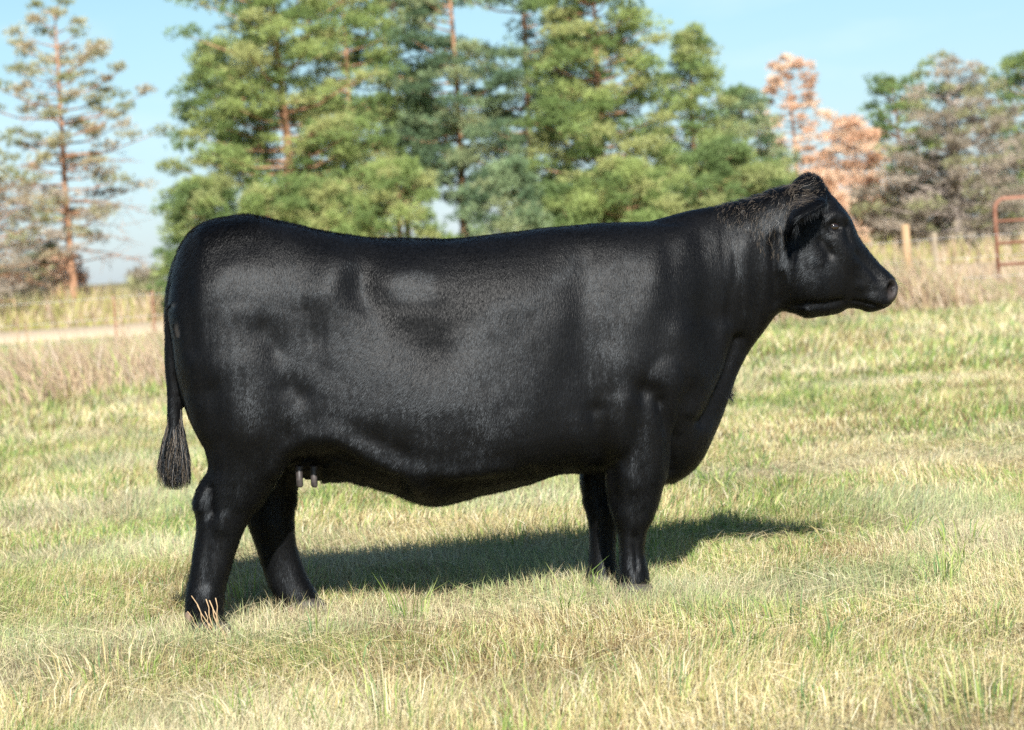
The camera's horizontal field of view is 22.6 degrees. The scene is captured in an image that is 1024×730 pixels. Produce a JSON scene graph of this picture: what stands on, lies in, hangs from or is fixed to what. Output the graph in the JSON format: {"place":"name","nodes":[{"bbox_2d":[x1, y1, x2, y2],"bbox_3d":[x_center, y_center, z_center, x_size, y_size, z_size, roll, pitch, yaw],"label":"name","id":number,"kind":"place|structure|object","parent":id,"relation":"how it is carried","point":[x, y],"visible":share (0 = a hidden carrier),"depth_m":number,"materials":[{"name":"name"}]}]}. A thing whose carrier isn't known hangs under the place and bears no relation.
{"place":"outdoors","nodes":[
{"label":"outdoors","id":0,"kind":"place"},
{"bbox_2d":[0,223,1023,729],"bbox_3d":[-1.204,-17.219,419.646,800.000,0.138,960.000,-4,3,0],"label":"pasture ground","id":1,"kind":"structure","parent":0,"point":[760,473],"depth_m":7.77,"materials":[{"name":"green plant"}]},
{"bbox_2d":[6,299,23,358],"bbox_3d":[-5.870,-0.305,30.517,0.221,0.994,0.333,-5,3,-23],"label":"weed stem","id":2,"kind":"object","parent":1,"relation":"on","point":[16,323],"visible":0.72,"depth_m":30.49,"materials":[{"name":"beige plant"}]},
{"bbox_2d":[0,258,44,316],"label":"leafless shrub","id":3,"kind":"object","parent":1,"relation":"on","point":[13,291],"visible":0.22,"depth_m":67.23,"materials":[{"name":"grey plant"}]},
{"bbox_2d":[13,311,31,351],"bbox_3d":[-5.578,-0.204,29.468,0.226,0.843,0.237,-6,3,-42],"label":"weed stem","id":4,"kind":"object","parent":1,"relation":"on","point":[26,330],"visible":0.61,"depth_m":29.49,"materials":[{"name":"beige plant"}]},
{"bbox_2d":[0,131,87,314],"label":"pine tree","id":5,"kind":"object","parent":1,"relation":"on","point":[4,267],"visible":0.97,"depth_m":63.60,"materials":[{"name":"orange plant"}]},
{"bbox_2d":[14,242,78,300],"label":"evergreen shrub","id":6,"kind":"object","parent":1,"relation":"on","point":[42,262],"visible":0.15,"depth_m":75.65,"materials":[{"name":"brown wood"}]},
{"bbox_2d":[43,250,103,300],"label":"brown shrub","id":7,"kind":"object","parent":1,"relation":"on","point":[80,273],"visible":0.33,"depth_m":74.74,"materials":[{"name":"orange plant"}]},
{"bbox_2d":[0,0,181,305],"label":"pine tree","id":8,"kind":"object","parent":1,"relation":"on","point":[93,130],"visible":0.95,"depth_m":69.65,"materials":[{"name":"orange plant"}]},
{"bbox_2d":[111,297,124,350],"bbox_3d":[-4.458,-0.312,29.002,0.182,0.945,0.072,-3,3,29],"label":"weed stem","id":9,"kind":"object","parent":1,"relation":"on","point":[122,321],"visible":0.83,"depth_m":28.99,"materials":[{"name":"beige plant"}]},
{"bbox_2d":[117,263,168,306],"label":"leafless shrub","id":10,"kind":"object","parent":1,"relation":"on","point":[135,278],"visible":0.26,"depth_m":67.22,"materials":[{"name":"green plant"}]},
{"bbox_2d":[147,292,161,340],"bbox_3d":[-4.330,-0.422,31.000,0.113,0.970,0.338,-3,3,17],"label":"weed stem","id":11,"kind":"object","parent":1,"relation":"on","point":[150,310],"visible":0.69,"depth_m":30.99,"materials":[{"name":"beige plant"}]},
{"bbox_2d":[143,171,240,308],"bbox_3d":[-7.715,-2.752,61.995,3.019,3.852,3.126,-5,3,-24],"label":"young pine","id":12,"kind":"object","parent":1,"relation":"on","point":[194,189],"visible":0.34,"depth_m":61.63,"materials":[{"name":"green plant"}]},
{"bbox_2d":[187,596,225,635],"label":"dry stalks","id":13,"kind":"object","parent":1,"relation":"on","point":[216,618],"visible":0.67,"depth_m":7.89,"materials":[{"name":"beige plant"}]},
{"bbox_2d":[149,37,282,261],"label":"pine tree","id":14,"kind":"object","parent":1,"relation":"on","point":[186,105],"visible":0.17,"depth_m":67.42,"materials":[{"name":"green plant"}]},
{"bbox_2d":[234,180,316,225],"bbox_3d":[-5.982,-2.744,61.756,2.882,3.573,2.996,-5,3,-15],"label":"young pine","id":15,"kind":"object","parent":1,"relation":"on","point":[261,195],"visible":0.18,"depth_m":61.37,"materials":[{"name":"green plant"}]},
{"bbox_2d":[160,0,428,237],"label":"pine tree","id":16,"kind":"object","parent":1,"relation":"on","point":[318,129],"visible":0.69,"depth_m":63.04,"materials":[{"name":"green plant"}]},
{"bbox_2d":[290,176,371,234],"bbox_3d":[-4.440,-2.921,61.952,2.967,3.470,2.903,-2,3,38],"label":"young pine","id":17,"kind":"object","parent":1,"relation":"on","point":[321,195],"visible":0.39,"depth_m":61.36,"materials":[{"name":"green plant"}]},
{"bbox_2d":[273,0,446,237],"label":"pine tree","id":18,"kind":"object","parent":1,"relation":"on","point":[309,78],"visible":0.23,"depth_m":67.53,"materials":[{"name":"green plant"}]},
{"bbox_2d":[320,0,465,236],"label":"pine tree","id":19,"kind":"object","parent":1,"relation":"on","point":[392,5],"visible":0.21,"depth_m":70.17,"materials":[{"name":"green plant"}]},
{"bbox_2d":[339,152,460,238],"bbox_3d":[-2.885,-3.189,61.731,3.579,3.919,3.425,-3,3,20],"label":"young pine","id":20,"kind":"object","parent":1,"relation":"on","point":[386,173],"visible":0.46,"depth_m":61.23,"materials":[{"name":"green plant"}]},
{"bbox_2d":[373,0,542,233],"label":"pine tree","id":21,"kind":"object","parent":1,"relation":"on","point":[431,133],"visible":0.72,"depth_m":66.29,"materials":[{"name":"green plant"}]},
{"bbox_2d":[442,153,553,237],"bbox_3d":[-0.089,-3.222,61.954,3.360,3.852,3.532,-4,3,0],"label":"young pine","id":22,"kind":"object","parent":1,"relation":"on","point":[509,173],"visible":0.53,"depth_m":61.34,"materials":[{"name":"green plant"}]},
{"bbox_2d":[0,225,1023,331],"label":"rough grass beyond track","id":23,"kind":"structure","parent":1,"relation":"on","point":[95,309],"depth_m":62.73,"materials":[{"name":"beige plant"}]},
{"bbox_2d":[0,224,1023,346],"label":"wire fence","id":24,"kind":"object","parent":1,"relation":"on","point":[905,233],"visible":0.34,"depth_m":33.94,"materials":[{"name":"grey wood"}]},
{"bbox_2d":[155,170,897,638],"bbox_3d":[0.095,0.105,8.270,2.400,1.314,0.733,-4,3,-10],"label":"cow","id":25,"kind":"object","parent":1,"relation":"on","point":[603,362],"visible":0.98,"depth_m":7.96},
{"bbox_2d":[433,0,621,202],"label":"pine tree","id":26,"kind":"object","parent":1,"relation":"on","point":[516,139],"visible":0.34,"depth_m":65.33,"materials":[{"name":"green plant"}]},
{"bbox_2d":[533,176,609,227],"bbox_3d":[1.241,-3.103,62.523,2.562,3.195,2.456,-4,3,0],"label":"young pine","id":27,"kind":"object","parent":1,"relation":"on","point":[551,203],"visible":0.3,"depth_m":61.92,"materials":[{"name":"green plant"}]},
{"bbox_2d":[497,0,700,227],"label":"pine tree","id":28,"kind":"object","parent":1,"relation":"on","point":[598,124],"visible":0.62,"depth_m":63.17,"materials":[{"name":"green plant"}]},
{"bbox_2d":[560,152,686,225],"bbox_3d":[2.929,-3.412,61.834,3.570,3.602,3.643,-4,3,0],"label":"young pine","id":29,"kind":"object","parent":1,"relation":"on","point":[638,175],"visible":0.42,"depth_m":61.19,"materials":[{"name":"green plant"}]},
{"bbox_2d":[626,20,759,207],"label":"pine tree","id":30,"kind":"object","parent":1,"relation":"on","point":[686,56],"visible":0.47,"depth_m":65.40,"materials":[{"name":"green plant"}]},
{"bbox_2d":[653,131,787,214],"bbox_3d":[4.970,-3.754,62.164,3.656,3.879,3.605,-4,3,0],"label":"young pine","id":31,"kind":"object","parent":1,"relation":"on","point":[716,147],"visible":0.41,"depth_m":61.49,"materials":[{"name":"green plant"}]},
{"bbox_2d":[690,82,801,208],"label":"pine tree","id":32,"kind":"object","parent":1,"relation":"on","point":[753,104],"visible":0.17,"depth_m":68.38,"materials":[{"name":"green plant"}]},
{"bbox_2d":[744,155,799,195],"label":"young pine","id":33,"kind":"object","parent":1,"relation":"on","point":[790,177],"visible":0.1,"depth_m":62.53,"materials":[{"name":"green plant"}]},
{"bbox_2d":[755,52,838,186],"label":"dead pine","id":34,"kind":"object","parent":1,"relation":"on","point":[775,83],"visible":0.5,"depth_m":71.59,"materials":[{"name":"orange plant"}]},
{"bbox_2d":[797,163,871,245],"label":"dead pine","id":35,"kind":"object","parent":1,"relation":"on","point":[828,175],"visible":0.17,"depth_m":65.45,"materials":[{"name":"orange plant"}]},
{"bbox_2d":[805,112,916,247],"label":"dead pine","id":36,"kind":"object","parent":1,"relation":"on","point":[847,136],"visible":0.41,"depth_m":68.46,"materials":[{"name":"orange plant"}]},
{"bbox_2d":[846,184,907,252],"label":"leafless shrub","id":37,"kind":"object","parent":1,"relation":"on","point":[857,209],"visible":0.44,"depth_m":67.21,"materials":[{"name":"brown plant"}]},
{"bbox_2d":[850,69,949,244],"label":"pine tree","id":38,"kind":"object","parent":1,"relation":"on","point":[887,87],"visible":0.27,"depth_m":69.56,"materials":[{"name":"green plant"}]},
{"bbox_2d":[856,197,944,254],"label":"leafless shrub","id":39,"kind":"object","parent":1,"relation":"on","point":[896,231],"visible":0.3,"depth_m":67.07,"materials":[{"name":"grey plant"}]},
{"bbox_2d":[916,249,933,312],"bbox_3d":[5.006,-1.007,30.934,0.085,0.842,0.225,-6,3,-31],"label":"weed stem","id":40,"kind":"object","parent":1,"relation":"on","point":[922,277],"visible":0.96,"depth_m":30.99,"materials":[{"name":"beige plant"}]},
{"bbox_2d":[885,191,990,249],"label":"leafless shrub","id":41,"kind":"object","parent":1,"relation":"on","point":[950,221],"visible":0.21,"depth_m":66.85,"materials":[{"name":"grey plant"}]},
{"bbox_2d":[860,49,1023,255],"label":"pine tree","id":42,"kind":"object","parent":1,"relation":"on","point":[954,182],"visible":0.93,"depth_m":65.65,"materials":[{"name":"grey plant"}]},
{"bbox_2d":[937,248,961,309],"bbox_3d":[5.397,-1.038,31.508,0.305,0.798,0.060,-4,3,-6],"label":"weed stem","id":43,"kind":"object","parent":1,"relation":"on","point":[951,274],"visible":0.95,"depth_m":31.50,"materials":[{"name":"beige plant"}]},
{"bbox_2d":[964,184,1023,244],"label":"leafless shrub","id":44,"kind":"object","parent":1,"relation":"on","point":[998,212],"visible":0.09,"depth_m":67.29,"materials":[{"name":"grey plant"}]},
{"bbox_2d":[973,49,1023,234],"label":"pine tree","id":45,"kind":"object","parent":1,"relation":"on","point":[1016,62],"visible":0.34,"depth_m":69.49,"materials":[{"name":"green plant"}]},
{"bbox_2d":[993,195,1023,283],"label":"tube gate","id":46,"kind":"structure","parent":1,"relation":"on","point":[997,242],"depth_m":35.96,"materials":[{"name":"metal"}]},
{"bbox_2d":[0,242,1023,411],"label":"tall dry grass","id":47,"kind":"structure","parent":0,"point":[31,374],"depth_m":26.40,"materials":[{"name":"beige plant"}]},
{"bbox_2d":[0,260,1023,344],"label":"dirt track","id":48,"kind":"structure","parent":0,"point":[55,332],"depth_m":54.51,"materials":[{"name":"beige soil"}]},
{"bbox_2d":[0,0,1023,289],"label":"sky","id":49,"kind":"structure","parent":0,"point":[845,40],"materials":[{"name":"blue"}]}
]}

